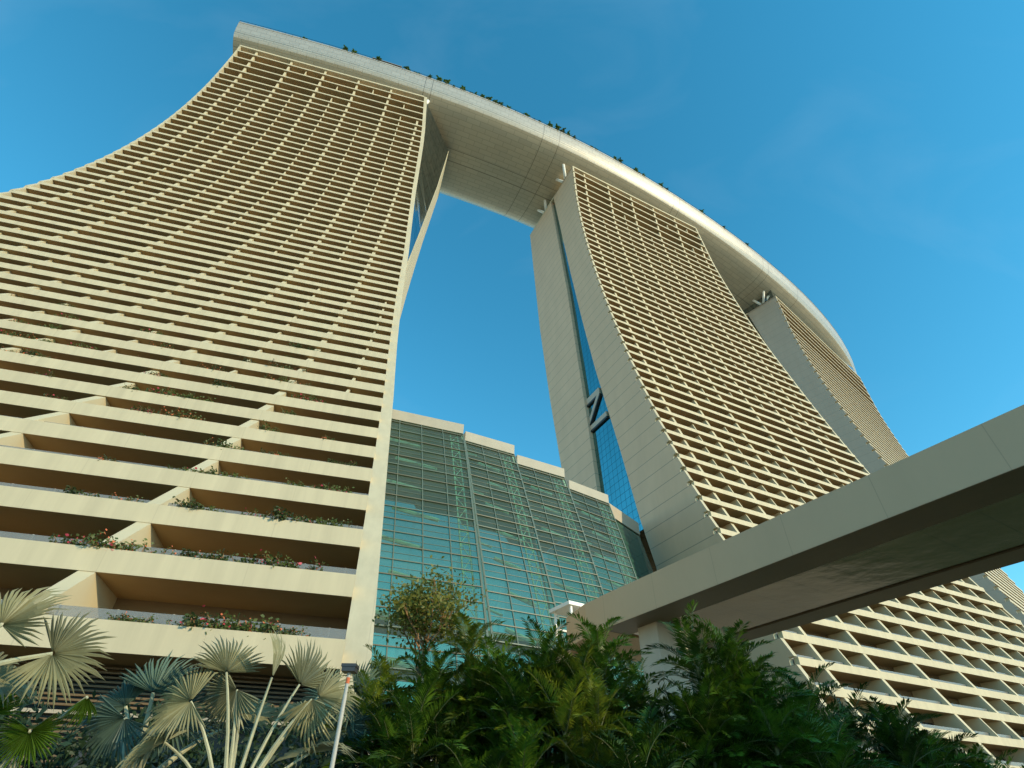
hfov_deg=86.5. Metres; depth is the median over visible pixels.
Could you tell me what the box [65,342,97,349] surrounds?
planter shrub
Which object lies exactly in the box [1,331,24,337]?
planter shrub
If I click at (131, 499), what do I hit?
planter shrub
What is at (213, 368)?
planter shrub
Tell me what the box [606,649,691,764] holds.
feather palm
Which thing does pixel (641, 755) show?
feather palm
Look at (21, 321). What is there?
planter shrub
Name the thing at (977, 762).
feather palm
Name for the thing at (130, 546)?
planter shrub
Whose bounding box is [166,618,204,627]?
planter shrub
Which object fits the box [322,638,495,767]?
feather palm
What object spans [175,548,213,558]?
planter shrub
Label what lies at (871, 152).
sky
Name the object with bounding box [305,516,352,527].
planter shrub
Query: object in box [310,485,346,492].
planter shrub
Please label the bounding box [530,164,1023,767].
hotel tower
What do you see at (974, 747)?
feather palm
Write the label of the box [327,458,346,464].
planter shrub
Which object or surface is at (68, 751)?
hedge
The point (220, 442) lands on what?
planter shrub
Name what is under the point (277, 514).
planter shrub
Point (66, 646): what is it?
fan palm
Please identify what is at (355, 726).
fan palm
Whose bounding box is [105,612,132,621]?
planter shrub
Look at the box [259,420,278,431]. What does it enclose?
planter shrub
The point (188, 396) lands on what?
planter shrub
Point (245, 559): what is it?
planter shrub
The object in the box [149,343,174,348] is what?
planter shrub
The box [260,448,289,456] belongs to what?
planter shrub
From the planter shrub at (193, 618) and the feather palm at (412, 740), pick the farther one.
the planter shrub at (193, 618)
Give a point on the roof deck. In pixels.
(505, 161)
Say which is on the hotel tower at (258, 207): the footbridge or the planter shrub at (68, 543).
the planter shrub at (68, 543)
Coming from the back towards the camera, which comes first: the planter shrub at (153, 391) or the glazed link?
the glazed link
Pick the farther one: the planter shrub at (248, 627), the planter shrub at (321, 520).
the planter shrub at (321, 520)
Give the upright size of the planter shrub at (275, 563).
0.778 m
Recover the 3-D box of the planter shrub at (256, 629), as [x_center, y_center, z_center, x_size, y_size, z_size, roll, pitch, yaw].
[-9.154,8.259,18.484,2.661,0.943,0.837,0,-40,1]
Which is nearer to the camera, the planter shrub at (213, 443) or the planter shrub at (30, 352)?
the planter shrub at (213, 443)
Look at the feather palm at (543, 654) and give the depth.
11.95 m
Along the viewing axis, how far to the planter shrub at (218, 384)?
44.53 m
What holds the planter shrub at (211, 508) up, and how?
on the hotel tower at (258, 207)
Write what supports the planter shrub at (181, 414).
on the hotel tower at (258, 207)
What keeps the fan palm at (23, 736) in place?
on the planting bed ground
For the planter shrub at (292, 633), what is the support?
on the hotel tower at (258, 207)
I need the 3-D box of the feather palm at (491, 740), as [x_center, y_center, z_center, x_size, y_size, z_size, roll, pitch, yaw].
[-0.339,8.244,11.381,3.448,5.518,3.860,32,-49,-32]
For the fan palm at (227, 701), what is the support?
on the planting bed ground
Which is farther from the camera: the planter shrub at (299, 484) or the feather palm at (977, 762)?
the planter shrub at (299, 484)
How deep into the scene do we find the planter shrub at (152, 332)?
53.93 m
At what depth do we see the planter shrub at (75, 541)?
21.08 m
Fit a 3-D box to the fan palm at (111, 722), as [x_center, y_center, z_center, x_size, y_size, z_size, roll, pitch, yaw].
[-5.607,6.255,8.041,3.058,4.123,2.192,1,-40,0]
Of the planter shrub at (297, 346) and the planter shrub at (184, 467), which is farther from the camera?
the planter shrub at (297, 346)
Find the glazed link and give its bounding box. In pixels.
[609,503,694,693]
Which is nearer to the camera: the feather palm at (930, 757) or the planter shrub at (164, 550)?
the feather palm at (930, 757)
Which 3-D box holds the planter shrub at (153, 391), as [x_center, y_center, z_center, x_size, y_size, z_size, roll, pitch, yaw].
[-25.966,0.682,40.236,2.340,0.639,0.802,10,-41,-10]
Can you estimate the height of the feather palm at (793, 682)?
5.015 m
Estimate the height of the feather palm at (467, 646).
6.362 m
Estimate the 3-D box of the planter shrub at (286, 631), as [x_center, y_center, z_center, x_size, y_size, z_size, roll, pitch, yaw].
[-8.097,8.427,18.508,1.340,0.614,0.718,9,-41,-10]
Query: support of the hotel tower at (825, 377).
on the ground
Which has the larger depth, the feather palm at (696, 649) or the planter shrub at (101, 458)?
the planter shrub at (101, 458)
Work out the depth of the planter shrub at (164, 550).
21.74 m
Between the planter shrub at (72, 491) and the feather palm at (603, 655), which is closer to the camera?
the feather palm at (603, 655)
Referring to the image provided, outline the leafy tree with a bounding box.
[372,555,486,677]
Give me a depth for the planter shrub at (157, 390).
40.22 m
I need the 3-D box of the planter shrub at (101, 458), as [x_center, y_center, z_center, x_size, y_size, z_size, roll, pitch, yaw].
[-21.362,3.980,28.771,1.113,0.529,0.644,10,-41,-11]
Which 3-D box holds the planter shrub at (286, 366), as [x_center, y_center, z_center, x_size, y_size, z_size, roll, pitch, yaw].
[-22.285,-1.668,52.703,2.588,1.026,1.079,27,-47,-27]
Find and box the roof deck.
[233,20,856,373]
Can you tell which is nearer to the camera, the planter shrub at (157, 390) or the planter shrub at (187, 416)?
the planter shrub at (187, 416)
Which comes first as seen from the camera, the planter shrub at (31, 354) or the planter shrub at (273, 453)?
the planter shrub at (273, 453)
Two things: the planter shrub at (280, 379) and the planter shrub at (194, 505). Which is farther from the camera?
the planter shrub at (280, 379)
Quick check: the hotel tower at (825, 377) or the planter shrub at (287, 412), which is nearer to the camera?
the planter shrub at (287, 412)
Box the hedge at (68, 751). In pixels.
[0,680,374,767]
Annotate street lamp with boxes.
[329,663,358,767]
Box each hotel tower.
[0,45,448,767]
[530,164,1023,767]
[743,290,1023,625]
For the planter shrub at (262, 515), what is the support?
on the hotel tower at (258, 207)
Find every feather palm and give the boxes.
[303,643,416,767]
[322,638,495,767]
[385,611,522,767]
[430,635,570,767]
[436,712,590,767]
[459,615,620,767]
[495,638,650,767]
[550,611,665,760]
[574,706,699,767]
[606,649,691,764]
[630,600,794,767]
[658,614,842,767]
[744,667,905,767]
[758,707,896,767]
[772,662,887,767]
[817,680,977,767]
[860,705,987,767]
[910,726,1005,767]
[963,743,1023,767]
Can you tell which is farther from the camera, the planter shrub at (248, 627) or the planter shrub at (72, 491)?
the planter shrub at (72, 491)
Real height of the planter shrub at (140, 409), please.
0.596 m
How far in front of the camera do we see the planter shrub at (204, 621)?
18.05 m
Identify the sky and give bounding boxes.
[0,0,1023,592]
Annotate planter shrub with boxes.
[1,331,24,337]
[9,319,32,324]
[19,349,40,356]
[27,349,49,357]
[32,370,54,376]
[37,324,61,329]
[48,532,122,549]
[54,313,84,320]
[54,538,83,545]
[58,485,100,496]
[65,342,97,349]
[86,529,156,552]
[90,535,122,549]
[98,454,118,461]
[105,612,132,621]
[109,493,143,502]
[114,611,157,623]
[121,614,153,622]
[129,406,155,412]
[130,403,175,416]
[140,329,167,335]
[145,389,176,395]
[146,387,183,396]
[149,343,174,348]
[157,406,197,418]
[161,546,195,555]
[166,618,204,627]
[167,464,196,471]
[169,409,204,419]
[171,496,202,509]
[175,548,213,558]
[175,613,229,630]
[177,392,215,401]
[182,466,221,475]
[182,605,285,633]
[185,498,225,512]
[192,551,225,560]
[197,362,225,371]
[197,548,256,563]
[203,437,232,448]
[205,613,279,638]
[210,465,246,478]
[211,379,234,387]
[211,438,244,449]
[211,613,275,636]
[241,508,287,518]
[249,549,328,570]
[253,623,294,634]
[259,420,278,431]
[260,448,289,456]
[260,550,297,567]
[264,373,291,382]
[265,506,304,521]
[265,620,310,635]
[268,358,291,368]
[281,408,295,414]
[285,477,303,486]
[288,341,302,347]
[291,393,325,402]
[291,514,336,525]
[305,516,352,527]
[309,482,353,492]
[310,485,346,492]
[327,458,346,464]
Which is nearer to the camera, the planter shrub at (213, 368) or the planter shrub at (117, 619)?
the planter shrub at (117, 619)
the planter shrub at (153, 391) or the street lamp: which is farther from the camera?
the planter shrub at (153, 391)
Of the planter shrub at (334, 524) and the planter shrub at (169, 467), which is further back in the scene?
the planter shrub at (169, 467)
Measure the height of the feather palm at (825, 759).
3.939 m
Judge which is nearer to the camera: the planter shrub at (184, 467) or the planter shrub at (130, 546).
the planter shrub at (130, 546)
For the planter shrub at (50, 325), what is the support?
on the hotel tower at (258, 207)
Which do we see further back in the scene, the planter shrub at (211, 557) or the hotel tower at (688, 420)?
the hotel tower at (688, 420)
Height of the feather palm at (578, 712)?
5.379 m
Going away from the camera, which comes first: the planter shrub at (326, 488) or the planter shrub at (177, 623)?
the planter shrub at (177, 623)
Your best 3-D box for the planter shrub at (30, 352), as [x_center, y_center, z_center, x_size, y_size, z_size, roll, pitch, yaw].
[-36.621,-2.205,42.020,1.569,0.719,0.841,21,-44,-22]
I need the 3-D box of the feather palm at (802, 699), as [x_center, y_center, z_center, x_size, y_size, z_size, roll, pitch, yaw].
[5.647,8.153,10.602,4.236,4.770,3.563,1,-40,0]
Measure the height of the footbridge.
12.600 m
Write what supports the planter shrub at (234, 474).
on the hotel tower at (258, 207)
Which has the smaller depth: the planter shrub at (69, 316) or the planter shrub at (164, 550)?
the planter shrub at (164, 550)
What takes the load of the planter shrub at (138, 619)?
on the hotel tower at (258, 207)
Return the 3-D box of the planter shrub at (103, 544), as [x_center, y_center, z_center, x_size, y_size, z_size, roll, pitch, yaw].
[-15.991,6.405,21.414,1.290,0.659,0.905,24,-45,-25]
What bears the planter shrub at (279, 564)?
on the hotel tower at (258, 207)
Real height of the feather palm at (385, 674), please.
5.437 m
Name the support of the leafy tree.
on the planting bed ground
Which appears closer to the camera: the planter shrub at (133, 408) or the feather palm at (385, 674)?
the feather palm at (385, 674)
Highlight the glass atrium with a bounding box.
[369,409,650,760]
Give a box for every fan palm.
[0,586,113,710]
[0,693,96,767]
[73,650,267,767]
[116,627,364,767]
[281,657,392,767]
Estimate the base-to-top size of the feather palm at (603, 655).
6.080 m
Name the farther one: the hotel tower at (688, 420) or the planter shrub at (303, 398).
the hotel tower at (688, 420)
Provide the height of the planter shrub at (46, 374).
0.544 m
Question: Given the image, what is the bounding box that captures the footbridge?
[549,405,1023,726]
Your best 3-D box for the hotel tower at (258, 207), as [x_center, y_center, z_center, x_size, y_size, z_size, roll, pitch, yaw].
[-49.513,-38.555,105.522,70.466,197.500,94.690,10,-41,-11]
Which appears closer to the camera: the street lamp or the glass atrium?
the street lamp
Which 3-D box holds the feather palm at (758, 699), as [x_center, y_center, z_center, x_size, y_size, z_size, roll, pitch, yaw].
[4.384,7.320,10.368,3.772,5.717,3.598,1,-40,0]
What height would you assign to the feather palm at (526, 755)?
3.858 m
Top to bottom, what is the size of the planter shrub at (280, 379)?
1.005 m
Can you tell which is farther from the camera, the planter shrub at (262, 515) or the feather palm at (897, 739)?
the planter shrub at (262, 515)

